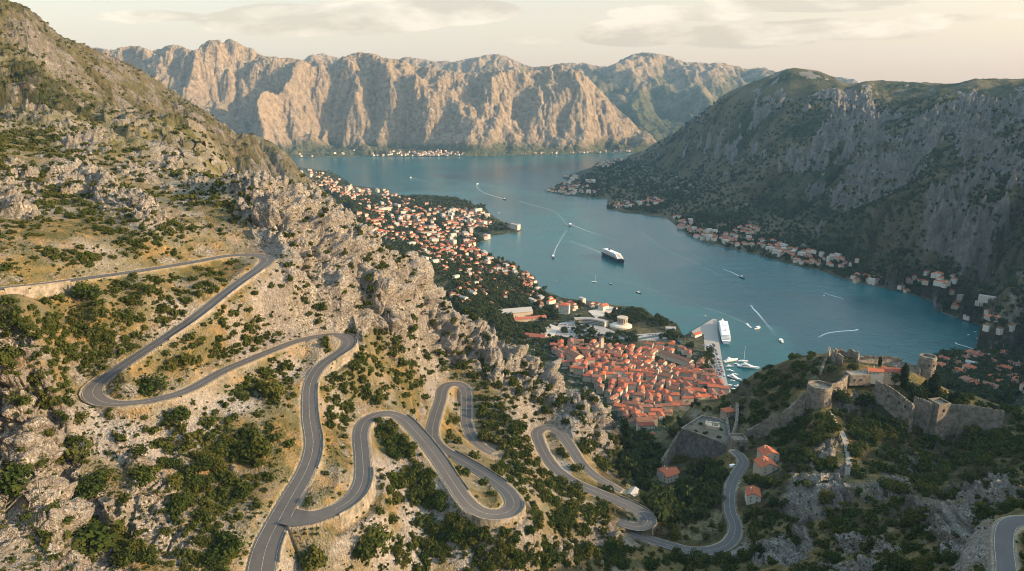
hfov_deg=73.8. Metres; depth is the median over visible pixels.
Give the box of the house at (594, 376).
[592,374,600,382]
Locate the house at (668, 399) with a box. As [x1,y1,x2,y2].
[665,397,671,402]
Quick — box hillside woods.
[285,168,551,364]
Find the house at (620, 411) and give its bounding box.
[618,407,624,415]
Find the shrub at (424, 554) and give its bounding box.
[419,548,429,560]
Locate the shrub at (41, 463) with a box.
[32,452,50,468]
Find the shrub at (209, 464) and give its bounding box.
[190,457,216,474]
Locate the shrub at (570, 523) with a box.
[567,519,573,526]
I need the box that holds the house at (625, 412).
[622,410,628,418]
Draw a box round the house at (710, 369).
[703,368,715,373]
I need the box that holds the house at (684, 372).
[679,367,691,376]
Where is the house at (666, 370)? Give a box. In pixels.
[660,367,672,373]
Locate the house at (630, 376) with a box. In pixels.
[627,374,633,381]
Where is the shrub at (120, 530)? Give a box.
[109,525,125,537]
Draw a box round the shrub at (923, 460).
[915,455,935,469]
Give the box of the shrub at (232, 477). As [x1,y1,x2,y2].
[221,470,238,484]
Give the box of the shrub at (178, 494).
[169,492,181,501]
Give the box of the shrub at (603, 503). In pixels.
[595,499,608,508]
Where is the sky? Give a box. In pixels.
[9,0,1023,83]
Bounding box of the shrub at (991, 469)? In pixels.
[989,464,1020,474]
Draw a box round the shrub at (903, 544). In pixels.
[898,539,915,553]
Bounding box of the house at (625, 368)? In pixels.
[621,366,627,371]
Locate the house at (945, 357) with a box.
[938,355,949,363]
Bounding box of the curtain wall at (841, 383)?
[830,375,847,403]
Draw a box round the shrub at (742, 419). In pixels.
[731,416,747,423]
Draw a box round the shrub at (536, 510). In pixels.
[530,506,542,514]
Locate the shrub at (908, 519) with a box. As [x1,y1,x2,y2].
[897,511,916,527]
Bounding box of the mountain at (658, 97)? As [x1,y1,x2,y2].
[303,52,858,141]
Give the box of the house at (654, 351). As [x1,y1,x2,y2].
[648,348,658,356]
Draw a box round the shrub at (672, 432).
[665,424,680,437]
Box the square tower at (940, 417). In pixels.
[927,397,951,440]
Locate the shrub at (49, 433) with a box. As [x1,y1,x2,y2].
[41,428,54,436]
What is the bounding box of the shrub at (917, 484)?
[911,479,938,491]
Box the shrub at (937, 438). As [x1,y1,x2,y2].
[926,433,942,443]
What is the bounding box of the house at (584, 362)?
[580,359,587,365]
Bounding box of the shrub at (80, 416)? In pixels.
[73,410,89,424]
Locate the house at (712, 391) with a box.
[707,388,716,396]
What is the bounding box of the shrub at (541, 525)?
[534,517,544,529]
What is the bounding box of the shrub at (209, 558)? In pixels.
[201,551,220,566]
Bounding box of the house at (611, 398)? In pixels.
[607,395,616,403]
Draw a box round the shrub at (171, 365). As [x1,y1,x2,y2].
[165,352,193,371]
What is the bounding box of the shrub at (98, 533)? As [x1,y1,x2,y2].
[64,515,124,555]
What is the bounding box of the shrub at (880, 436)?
[870,428,886,440]
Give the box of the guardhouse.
[705,420,719,429]
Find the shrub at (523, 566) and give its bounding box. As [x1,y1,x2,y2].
[519,559,529,569]
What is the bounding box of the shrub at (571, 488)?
[567,486,579,492]
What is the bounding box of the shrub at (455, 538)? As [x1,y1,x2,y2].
[447,529,461,542]
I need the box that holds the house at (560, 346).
[557,343,563,350]
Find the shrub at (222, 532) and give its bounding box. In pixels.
[213,529,232,544]
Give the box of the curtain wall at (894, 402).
[873,380,914,432]
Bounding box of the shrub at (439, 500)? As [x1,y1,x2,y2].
[427,495,445,506]
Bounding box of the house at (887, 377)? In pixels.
[879,366,901,384]
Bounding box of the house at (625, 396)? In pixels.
[622,393,628,400]
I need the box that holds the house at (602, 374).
[599,370,606,380]
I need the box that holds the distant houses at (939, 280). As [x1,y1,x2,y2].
[299,149,1015,331]
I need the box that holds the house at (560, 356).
[558,353,563,362]
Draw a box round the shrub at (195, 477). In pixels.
[184,473,202,487]
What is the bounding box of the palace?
[565,349,583,361]
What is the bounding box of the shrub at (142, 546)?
[125,536,147,552]
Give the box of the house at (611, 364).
[608,361,614,371]
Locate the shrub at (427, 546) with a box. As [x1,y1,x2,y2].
[418,542,430,550]
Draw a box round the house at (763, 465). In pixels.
[753,455,778,475]
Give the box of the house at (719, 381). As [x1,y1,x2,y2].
[716,378,723,384]
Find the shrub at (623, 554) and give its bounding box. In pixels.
[619,548,627,557]
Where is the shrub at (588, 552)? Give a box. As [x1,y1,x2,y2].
[581,539,595,553]
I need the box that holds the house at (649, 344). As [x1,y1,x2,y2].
[644,341,653,347]
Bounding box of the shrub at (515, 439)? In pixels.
[505,433,518,444]
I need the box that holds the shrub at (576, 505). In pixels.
[571,499,579,509]
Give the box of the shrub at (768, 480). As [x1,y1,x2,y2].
[762,475,782,485]
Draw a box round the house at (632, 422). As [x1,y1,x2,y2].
[627,418,635,426]
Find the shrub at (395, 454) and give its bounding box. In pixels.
[389,451,401,460]
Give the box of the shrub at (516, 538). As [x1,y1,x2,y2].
[508,534,520,542]
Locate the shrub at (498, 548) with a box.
[491,543,506,552]
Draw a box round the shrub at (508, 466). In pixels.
[501,461,511,470]
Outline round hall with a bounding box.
[609,315,631,329]
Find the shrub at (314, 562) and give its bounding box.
[295,547,327,570]
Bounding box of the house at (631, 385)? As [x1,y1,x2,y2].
[623,380,636,390]
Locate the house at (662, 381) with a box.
[658,378,665,386]
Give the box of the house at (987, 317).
[984,314,992,320]
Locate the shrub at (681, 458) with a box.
[671,453,689,464]
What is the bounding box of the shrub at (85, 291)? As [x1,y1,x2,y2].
[70,278,100,299]
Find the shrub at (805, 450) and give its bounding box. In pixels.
[799,447,812,456]
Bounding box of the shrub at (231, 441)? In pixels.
[221,437,237,447]
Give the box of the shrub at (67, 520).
[61,515,75,527]
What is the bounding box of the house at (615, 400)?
[610,398,619,407]
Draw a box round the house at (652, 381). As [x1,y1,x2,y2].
[649,379,655,387]
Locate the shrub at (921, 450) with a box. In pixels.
[917,448,936,461]
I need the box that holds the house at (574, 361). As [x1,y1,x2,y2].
[572,358,577,364]
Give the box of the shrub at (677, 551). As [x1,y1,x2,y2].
[668,546,684,558]
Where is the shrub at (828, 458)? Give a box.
[823,455,836,467]
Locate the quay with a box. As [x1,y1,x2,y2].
[692,319,730,392]
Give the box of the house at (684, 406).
[678,402,690,410]
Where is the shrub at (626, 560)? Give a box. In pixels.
[616,556,631,569]
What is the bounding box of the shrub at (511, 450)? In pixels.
[505,446,517,453]
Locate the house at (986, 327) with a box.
[982,323,990,331]
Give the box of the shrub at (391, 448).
[385,445,395,454]
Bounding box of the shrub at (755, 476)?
[745,472,763,483]
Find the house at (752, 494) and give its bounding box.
[745,485,761,504]
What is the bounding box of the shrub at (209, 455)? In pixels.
[206,453,218,460]
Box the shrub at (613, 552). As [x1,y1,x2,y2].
[604,546,620,557]
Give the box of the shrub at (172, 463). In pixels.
[163,455,185,469]
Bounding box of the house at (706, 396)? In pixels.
[701,392,710,399]
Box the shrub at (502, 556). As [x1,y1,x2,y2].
[496,548,507,559]
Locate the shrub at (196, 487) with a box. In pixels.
[190,484,212,491]
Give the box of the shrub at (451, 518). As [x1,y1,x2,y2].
[444,509,457,523]
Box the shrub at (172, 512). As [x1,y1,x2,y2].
[166,498,189,519]
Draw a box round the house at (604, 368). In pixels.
[602,366,607,371]
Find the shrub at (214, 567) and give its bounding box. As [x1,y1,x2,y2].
[208,556,228,570]
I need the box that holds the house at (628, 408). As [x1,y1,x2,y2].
[625,406,631,413]
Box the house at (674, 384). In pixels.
[666,380,679,388]
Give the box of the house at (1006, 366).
[996,364,1012,369]
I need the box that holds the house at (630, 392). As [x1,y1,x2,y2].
[628,390,633,397]
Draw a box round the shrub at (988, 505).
[981,502,994,510]
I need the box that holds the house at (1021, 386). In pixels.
[1019,382,1023,394]
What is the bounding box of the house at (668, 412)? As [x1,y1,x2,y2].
[662,408,672,415]
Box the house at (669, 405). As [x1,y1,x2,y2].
[661,402,672,409]
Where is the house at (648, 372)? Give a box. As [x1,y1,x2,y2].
[641,370,654,378]
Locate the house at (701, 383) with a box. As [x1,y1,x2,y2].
[698,380,710,387]
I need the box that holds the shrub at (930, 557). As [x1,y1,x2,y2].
[922,553,936,563]
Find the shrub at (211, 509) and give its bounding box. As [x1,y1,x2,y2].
[200,505,216,515]
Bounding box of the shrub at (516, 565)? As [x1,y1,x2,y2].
[511,558,520,570]
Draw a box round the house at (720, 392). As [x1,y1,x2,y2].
[718,390,725,397]
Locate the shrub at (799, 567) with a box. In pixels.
[788,560,806,570]
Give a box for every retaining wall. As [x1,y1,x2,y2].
[4,280,72,298]
[79,376,144,409]
[169,269,264,340]
[278,530,287,562]
[317,382,323,468]
[336,333,358,368]
[339,466,375,529]
[407,414,468,489]
[455,450,507,481]
[472,499,525,528]
[620,495,656,534]
[661,514,743,555]
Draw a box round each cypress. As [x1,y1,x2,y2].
[878,357,882,365]
[900,362,909,386]
[921,379,929,398]
[927,369,941,399]
[948,392,952,402]
[952,389,960,398]
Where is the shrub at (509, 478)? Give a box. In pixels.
[506,475,515,482]
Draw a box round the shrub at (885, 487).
[881,483,894,490]
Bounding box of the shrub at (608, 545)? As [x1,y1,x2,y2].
[604,539,619,551]
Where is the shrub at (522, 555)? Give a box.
[516,550,524,561]
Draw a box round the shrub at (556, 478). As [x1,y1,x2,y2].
[551,475,566,483]
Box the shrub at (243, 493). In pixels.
[234,485,249,498]
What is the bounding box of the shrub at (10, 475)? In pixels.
[0,459,33,494]
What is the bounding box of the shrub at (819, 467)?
[814,463,834,472]
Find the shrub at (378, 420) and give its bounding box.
[373,417,382,424]
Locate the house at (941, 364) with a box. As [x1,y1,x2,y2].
[936,362,945,366]
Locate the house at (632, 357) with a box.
[630,354,637,359]
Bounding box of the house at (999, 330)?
[996,326,1003,334]
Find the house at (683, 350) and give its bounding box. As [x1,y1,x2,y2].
[681,346,686,354]
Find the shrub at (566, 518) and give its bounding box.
[560,514,571,524]
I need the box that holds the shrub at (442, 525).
[436,519,448,530]
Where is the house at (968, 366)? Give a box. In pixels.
[962,364,976,368]
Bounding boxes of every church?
[655,367,672,380]
[667,381,679,392]
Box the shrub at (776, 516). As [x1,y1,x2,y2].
[765,511,778,519]
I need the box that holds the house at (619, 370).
[611,367,623,376]
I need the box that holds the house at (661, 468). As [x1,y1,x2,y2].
[657,465,668,475]
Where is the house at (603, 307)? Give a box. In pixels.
[598,303,608,310]
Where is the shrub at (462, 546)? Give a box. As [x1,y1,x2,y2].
[459,540,468,549]
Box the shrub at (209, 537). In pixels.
[192,534,215,547]
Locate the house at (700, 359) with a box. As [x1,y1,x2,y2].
[697,357,705,362]
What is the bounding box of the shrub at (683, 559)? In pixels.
[678,553,691,564]
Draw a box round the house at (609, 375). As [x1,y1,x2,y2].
[606,372,614,378]
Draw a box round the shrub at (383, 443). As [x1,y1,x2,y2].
[380,434,395,445]
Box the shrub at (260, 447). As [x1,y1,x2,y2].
[237,432,271,463]
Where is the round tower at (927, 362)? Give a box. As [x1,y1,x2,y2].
[917,353,936,379]
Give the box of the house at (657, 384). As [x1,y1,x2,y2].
[654,382,663,389]
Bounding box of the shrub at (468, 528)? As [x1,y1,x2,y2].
[464,520,476,533]
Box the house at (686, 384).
[682,381,693,387]
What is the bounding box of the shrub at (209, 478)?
[199,471,214,483]
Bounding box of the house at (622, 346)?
[618,344,626,349]
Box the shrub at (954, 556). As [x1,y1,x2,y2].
[940,549,959,563]
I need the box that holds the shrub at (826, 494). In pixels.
[817,488,836,503]
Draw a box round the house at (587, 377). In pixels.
[582,373,591,381]
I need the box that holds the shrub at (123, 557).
[108,546,135,569]
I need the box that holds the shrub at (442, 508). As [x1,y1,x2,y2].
[433,502,449,511]
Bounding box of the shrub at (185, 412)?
[162,403,190,424]
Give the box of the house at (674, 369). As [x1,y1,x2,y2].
[672,367,681,373]
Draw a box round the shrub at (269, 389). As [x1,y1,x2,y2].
[256,379,284,399]
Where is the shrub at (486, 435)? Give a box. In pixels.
[476,429,493,442]
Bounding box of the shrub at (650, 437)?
[643,430,655,441]
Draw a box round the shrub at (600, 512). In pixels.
[594,509,604,517]
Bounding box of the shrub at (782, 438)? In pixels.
[779,431,797,442]
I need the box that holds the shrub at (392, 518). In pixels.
[388,512,397,524]
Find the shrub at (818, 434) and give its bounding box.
[810,432,828,440]
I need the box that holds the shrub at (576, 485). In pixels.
[567,480,582,490]
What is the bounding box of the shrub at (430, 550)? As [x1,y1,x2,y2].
[426,544,438,556]
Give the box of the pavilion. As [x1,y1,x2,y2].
[665,326,675,329]
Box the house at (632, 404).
[625,399,639,407]
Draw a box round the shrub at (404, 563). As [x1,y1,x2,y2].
[400,556,412,569]
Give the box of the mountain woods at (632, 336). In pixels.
[574,97,1023,363]
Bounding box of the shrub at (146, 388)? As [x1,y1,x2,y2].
[133,371,170,396]
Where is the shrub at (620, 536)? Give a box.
[618,534,624,544]
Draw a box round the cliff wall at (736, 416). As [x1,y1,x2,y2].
[731,403,738,432]
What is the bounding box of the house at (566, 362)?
[562,359,569,365]
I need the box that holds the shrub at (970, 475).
[962,470,978,483]
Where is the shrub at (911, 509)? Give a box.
[903,506,923,517]
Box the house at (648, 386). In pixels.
[643,383,653,391]
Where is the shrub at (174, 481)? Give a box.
[164,473,182,489]
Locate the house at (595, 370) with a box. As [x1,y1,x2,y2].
[592,368,598,373]
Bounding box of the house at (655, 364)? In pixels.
[651,361,659,367]
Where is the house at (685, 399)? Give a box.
[681,395,693,402]
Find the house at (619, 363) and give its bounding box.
[615,362,623,365]
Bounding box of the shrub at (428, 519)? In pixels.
[425,516,433,524]
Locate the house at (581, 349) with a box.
[578,347,588,352]
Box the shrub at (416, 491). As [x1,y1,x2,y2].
[407,484,423,497]
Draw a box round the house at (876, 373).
[865,366,884,383]
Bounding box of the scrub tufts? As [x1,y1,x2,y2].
[0,170,1023,570]
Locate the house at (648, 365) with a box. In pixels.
[644,362,652,367]
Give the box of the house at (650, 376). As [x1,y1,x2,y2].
[646,373,656,381]
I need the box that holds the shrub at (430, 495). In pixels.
[426,489,441,497]
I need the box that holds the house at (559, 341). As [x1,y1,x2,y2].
[557,339,563,344]
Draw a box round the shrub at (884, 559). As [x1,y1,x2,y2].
[878,554,889,564]
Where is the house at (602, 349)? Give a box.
[593,347,605,352]
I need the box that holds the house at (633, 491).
[626,486,638,496]
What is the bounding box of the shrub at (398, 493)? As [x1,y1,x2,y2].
[392,490,402,500]
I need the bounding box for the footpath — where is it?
[830,411,851,474]
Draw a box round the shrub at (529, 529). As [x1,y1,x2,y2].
[524,524,535,535]
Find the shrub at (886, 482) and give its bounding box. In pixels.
[881,479,900,487]
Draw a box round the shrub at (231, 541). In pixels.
[219,540,237,549]
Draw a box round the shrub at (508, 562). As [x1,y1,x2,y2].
[498,558,512,569]
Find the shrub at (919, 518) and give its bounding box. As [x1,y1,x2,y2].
[911,512,927,524]
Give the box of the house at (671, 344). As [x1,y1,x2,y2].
[668,342,674,347]
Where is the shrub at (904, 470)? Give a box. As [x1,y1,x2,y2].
[885,464,911,476]
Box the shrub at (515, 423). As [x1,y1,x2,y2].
[507,419,522,429]
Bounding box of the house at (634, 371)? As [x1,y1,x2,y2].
[629,368,640,374]
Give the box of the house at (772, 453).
[756,445,779,461]
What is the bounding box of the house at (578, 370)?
[573,366,583,374]
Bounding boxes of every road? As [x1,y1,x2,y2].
[0,253,355,570]
[278,381,522,525]
[532,425,655,530]
[619,332,679,340]
[630,450,747,554]
[994,516,1023,570]
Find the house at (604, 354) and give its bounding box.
[599,353,610,360]
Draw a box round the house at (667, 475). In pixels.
[658,467,679,483]
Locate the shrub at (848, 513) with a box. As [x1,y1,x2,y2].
[840,507,857,520]
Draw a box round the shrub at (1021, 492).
[1016,489,1023,496]
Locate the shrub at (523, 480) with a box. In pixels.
[517,477,527,485]
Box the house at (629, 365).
[626,363,632,371]
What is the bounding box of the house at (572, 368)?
[570,364,577,371]
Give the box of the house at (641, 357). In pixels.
[638,354,645,360]
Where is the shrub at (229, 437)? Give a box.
[218,434,232,442]
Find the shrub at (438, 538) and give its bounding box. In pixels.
[434,531,445,546]
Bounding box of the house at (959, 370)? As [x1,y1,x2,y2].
[952,367,965,372]
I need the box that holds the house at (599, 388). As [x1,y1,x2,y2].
[596,383,603,393]
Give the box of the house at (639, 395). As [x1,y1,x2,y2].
[632,392,644,400]
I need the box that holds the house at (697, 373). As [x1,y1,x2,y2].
[692,370,706,378]
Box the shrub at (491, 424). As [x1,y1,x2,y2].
[485,419,499,430]
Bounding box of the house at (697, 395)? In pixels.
[693,393,701,400]
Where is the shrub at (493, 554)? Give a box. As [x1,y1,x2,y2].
[483,547,499,560]
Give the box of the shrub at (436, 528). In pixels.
[424,519,441,533]
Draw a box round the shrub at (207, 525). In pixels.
[198,521,213,533]
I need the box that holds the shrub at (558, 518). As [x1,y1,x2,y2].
[551,514,562,523]
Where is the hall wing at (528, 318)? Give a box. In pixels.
[513,315,546,321]
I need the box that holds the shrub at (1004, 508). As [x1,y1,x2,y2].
[993,501,1014,513]
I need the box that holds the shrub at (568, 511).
[561,505,573,515]
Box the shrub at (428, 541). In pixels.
[420,536,433,547]
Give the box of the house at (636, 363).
[632,360,643,368]
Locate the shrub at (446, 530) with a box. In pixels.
[441,525,455,538]
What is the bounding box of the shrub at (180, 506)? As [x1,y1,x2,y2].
[168,502,188,514]
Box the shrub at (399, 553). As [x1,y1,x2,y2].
[391,544,404,557]
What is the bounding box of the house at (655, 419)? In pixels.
[642,416,657,425]
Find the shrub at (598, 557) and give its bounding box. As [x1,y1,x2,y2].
[593,552,603,564]
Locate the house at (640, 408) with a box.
[634,404,643,412]
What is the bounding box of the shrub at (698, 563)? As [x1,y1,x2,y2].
[692,553,711,568]
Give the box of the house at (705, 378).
[703,375,708,381]
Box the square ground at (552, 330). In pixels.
[538,324,559,336]
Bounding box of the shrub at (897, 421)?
[888,417,908,426]
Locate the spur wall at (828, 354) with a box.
[819,347,830,374]
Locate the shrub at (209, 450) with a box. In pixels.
[206,444,223,453]
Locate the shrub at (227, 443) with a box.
[213,438,230,447]
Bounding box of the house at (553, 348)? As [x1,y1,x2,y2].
[551,346,556,353]
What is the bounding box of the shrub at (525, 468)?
[513,461,528,473]
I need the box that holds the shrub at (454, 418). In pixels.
[449,413,460,423]
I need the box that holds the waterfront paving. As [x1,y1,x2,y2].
[588,306,616,317]
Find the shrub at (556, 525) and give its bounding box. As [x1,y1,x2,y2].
[555,517,565,528]
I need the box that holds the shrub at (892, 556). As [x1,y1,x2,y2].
[885,550,908,568]
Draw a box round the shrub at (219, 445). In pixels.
[212,441,226,452]
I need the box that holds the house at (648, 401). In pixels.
[644,399,654,407]
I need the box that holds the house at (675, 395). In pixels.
[669,391,680,399]
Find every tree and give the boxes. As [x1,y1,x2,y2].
[621,479,626,486]
[717,459,723,466]
[769,496,776,504]
[780,499,788,505]
[832,389,854,405]
[846,363,858,370]
[853,391,871,406]
[890,372,903,385]
[903,379,920,393]
[910,384,929,398]
[937,388,949,399]
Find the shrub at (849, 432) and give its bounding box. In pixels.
[846,428,865,437]
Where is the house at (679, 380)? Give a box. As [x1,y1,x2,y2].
[676,378,682,386]
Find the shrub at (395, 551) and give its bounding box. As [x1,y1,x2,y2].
[393,542,400,553]
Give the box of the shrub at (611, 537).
[604,536,616,546]
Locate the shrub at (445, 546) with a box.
[438,542,452,554]
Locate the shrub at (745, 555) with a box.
[737,548,752,562]
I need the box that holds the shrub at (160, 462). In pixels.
[154,458,169,471]
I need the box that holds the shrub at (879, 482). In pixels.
[876,476,892,487]
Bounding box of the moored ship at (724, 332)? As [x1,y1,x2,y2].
[719,318,730,343]
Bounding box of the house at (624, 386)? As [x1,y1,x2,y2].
[620,383,627,393]
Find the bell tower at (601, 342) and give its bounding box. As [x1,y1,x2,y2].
[599,336,603,347]
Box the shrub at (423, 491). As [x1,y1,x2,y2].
[420,486,434,494]
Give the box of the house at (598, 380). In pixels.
[594,377,601,388]
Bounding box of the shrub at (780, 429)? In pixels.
[775,427,786,432]
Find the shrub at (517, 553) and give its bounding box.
[511,548,521,557]
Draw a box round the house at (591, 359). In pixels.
[585,357,595,365]
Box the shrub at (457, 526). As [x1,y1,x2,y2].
[453,517,466,531]
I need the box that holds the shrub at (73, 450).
[54,431,97,463]
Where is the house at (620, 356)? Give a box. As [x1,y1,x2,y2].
[614,353,622,358]
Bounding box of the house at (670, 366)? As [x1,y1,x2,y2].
[665,363,675,369]
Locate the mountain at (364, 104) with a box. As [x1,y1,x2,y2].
[92,39,655,157]
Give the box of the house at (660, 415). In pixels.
[657,411,664,420]
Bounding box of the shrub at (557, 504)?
[551,498,561,507]
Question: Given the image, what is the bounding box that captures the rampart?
[858,359,920,374]
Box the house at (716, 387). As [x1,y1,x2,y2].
[707,383,719,392]
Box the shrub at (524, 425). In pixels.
[518,417,527,431]
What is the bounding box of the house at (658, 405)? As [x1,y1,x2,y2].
[654,404,662,407]
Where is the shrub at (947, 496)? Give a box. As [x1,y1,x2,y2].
[936,489,956,500]
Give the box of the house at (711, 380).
[708,378,715,383]
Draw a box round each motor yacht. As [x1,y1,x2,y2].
[723,357,737,362]
[727,374,741,380]
[737,362,759,368]
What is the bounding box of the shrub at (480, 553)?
[474,550,483,558]
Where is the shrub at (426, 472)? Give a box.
[419,468,435,479]
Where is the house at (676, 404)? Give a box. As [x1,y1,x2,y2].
[671,401,679,411]
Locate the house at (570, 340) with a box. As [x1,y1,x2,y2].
[567,337,573,344]
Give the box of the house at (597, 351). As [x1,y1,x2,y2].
[592,349,601,354]
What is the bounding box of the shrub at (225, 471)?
[211,465,229,473]
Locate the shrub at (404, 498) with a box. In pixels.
[400,493,406,504]
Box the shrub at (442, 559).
[437,551,447,562]
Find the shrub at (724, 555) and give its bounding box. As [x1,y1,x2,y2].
[716,550,730,560]
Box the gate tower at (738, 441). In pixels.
[726,433,747,450]
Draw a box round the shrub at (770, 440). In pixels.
[764,435,781,446]
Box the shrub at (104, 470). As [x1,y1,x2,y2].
[92,466,113,477]
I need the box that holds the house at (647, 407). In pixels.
[639,403,652,412]
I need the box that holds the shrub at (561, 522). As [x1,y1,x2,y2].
[554,519,566,528]
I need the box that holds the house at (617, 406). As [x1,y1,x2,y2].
[613,402,625,410]
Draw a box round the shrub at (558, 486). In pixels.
[556,481,561,491]
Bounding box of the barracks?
[660,350,693,365]
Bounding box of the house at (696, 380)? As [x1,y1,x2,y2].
[694,378,702,385]
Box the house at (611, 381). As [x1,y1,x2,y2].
[608,378,614,390]
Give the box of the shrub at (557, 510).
[551,508,564,516]
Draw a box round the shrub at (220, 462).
[210,455,225,469]
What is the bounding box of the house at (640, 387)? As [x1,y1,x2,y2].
[637,385,644,390]
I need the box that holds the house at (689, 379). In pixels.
[683,377,693,382]
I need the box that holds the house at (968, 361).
[965,359,977,364]
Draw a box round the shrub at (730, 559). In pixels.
[726,555,738,566]
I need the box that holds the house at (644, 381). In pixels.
[641,379,648,384]
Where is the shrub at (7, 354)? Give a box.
[0,343,24,365]
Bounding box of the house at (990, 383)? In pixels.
[982,380,999,388]
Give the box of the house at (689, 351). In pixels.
[687,349,691,357]
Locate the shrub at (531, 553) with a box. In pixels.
[527,547,535,559]
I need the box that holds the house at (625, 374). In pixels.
[623,372,632,376]
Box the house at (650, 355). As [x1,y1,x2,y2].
[644,353,654,358]
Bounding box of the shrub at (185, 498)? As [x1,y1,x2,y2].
[169,492,191,504]
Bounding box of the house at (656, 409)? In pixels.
[650,407,662,415]
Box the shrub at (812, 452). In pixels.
[804,450,817,460]
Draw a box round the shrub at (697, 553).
[689,547,707,562]
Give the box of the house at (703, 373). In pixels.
[700,371,714,379]
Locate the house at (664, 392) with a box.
[661,389,668,399]
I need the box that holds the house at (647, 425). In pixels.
[636,420,654,430]
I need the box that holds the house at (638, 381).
[633,378,640,387]
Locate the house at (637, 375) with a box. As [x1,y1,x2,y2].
[633,372,640,380]
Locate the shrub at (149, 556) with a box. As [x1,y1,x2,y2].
[138,544,159,564]
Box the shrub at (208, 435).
[195,431,214,441]
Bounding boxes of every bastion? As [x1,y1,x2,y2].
[675,415,727,458]
[804,380,832,409]
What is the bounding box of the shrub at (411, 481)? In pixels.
[402,477,415,484]
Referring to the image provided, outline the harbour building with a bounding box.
[691,331,701,337]
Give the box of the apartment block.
[558,302,569,314]
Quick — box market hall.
[498,307,532,316]
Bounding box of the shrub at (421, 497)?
[417,493,428,500]
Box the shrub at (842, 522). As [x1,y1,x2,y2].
[835,517,852,532]
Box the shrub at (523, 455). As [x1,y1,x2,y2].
[518,451,528,458]
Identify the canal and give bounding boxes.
[606,335,682,343]
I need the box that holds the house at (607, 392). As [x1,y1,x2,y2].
[604,388,611,397]
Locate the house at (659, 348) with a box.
[653,345,663,352]
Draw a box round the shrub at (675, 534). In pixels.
[669,527,681,540]
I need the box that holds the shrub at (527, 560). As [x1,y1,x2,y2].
[520,552,530,563]
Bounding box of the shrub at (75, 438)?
[65,435,78,442]
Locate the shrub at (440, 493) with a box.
[432,490,446,499]
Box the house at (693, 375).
[690,373,696,378]
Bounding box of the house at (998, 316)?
[993,315,1000,322]
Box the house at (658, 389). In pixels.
[656,387,663,392]
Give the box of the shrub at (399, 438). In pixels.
[392,435,402,442]
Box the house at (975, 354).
[973,352,984,360]
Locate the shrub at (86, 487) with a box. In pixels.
[74,467,110,499]
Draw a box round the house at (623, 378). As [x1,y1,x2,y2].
[618,377,629,381]
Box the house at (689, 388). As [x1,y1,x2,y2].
[680,387,694,395]
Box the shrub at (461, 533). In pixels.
[449,528,465,537]
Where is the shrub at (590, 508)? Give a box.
[582,503,594,512]
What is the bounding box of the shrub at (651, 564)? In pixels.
[641,557,658,570]
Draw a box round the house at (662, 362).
[658,359,667,367]
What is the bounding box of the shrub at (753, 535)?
[748,531,761,544]
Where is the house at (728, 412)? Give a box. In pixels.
[720,405,734,419]
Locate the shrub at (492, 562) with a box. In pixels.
[483,560,495,570]
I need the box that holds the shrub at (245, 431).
[236,426,250,439]
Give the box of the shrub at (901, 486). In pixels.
[887,480,912,493]
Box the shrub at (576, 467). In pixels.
[568,463,584,471]
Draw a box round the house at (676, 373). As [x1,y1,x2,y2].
[673,370,679,378]
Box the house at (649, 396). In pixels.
[646,394,652,400]
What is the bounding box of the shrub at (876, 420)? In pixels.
[862,418,882,426]
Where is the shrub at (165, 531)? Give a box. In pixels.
[156,527,174,535]
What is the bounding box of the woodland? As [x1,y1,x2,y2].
[305,159,1023,526]
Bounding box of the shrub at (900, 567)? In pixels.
[891,560,910,570]
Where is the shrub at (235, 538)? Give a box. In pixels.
[204,532,247,556]
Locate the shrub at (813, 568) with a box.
[805,564,827,570]
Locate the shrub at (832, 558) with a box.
[825,550,839,563]
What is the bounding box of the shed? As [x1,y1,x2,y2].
[524,332,546,340]
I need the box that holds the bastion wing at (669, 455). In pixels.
[659,431,679,467]
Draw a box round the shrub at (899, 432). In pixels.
[893,425,907,439]
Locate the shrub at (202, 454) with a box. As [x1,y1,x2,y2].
[191,447,208,460]
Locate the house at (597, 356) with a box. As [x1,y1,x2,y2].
[595,353,600,360]
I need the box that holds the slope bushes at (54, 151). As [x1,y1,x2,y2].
[0,5,377,241]
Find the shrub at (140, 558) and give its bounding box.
[131,552,146,562]
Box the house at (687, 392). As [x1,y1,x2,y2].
[683,389,691,395]
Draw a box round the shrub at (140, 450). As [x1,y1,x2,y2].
[129,444,147,456]
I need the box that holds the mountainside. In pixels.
[0,0,1023,570]
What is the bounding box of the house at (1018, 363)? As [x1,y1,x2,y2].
[1012,361,1021,365]
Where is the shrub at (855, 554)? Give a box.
[850,551,870,560]
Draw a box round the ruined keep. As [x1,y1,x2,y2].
[831,348,863,363]
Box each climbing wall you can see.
[725,416,729,432]
[746,391,805,438]
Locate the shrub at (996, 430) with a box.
[983,427,1003,434]
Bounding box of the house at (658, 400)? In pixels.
[655,397,660,403]
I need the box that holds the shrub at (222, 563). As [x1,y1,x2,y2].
[211,558,230,568]
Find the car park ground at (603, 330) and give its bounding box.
[555,321,614,338]
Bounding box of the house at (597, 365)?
[594,362,601,372]
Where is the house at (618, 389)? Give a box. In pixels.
[613,386,622,397]
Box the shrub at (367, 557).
[364,549,373,560]
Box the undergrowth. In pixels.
[0,128,1023,570]
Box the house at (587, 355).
[584,353,590,357]
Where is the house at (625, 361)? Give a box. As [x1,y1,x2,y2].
[622,359,629,365]
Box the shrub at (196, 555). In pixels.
[189,550,204,567]
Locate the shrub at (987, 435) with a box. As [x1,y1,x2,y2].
[982,432,997,441]
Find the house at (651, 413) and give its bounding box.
[648,412,655,415]
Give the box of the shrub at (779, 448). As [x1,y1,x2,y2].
[777,445,791,453]
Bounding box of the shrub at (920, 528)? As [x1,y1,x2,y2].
[916,524,927,538]
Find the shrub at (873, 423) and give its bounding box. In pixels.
[862,416,881,429]
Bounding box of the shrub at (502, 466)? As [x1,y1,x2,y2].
[492,459,505,470]
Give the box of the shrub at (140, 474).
[126,460,159,488]

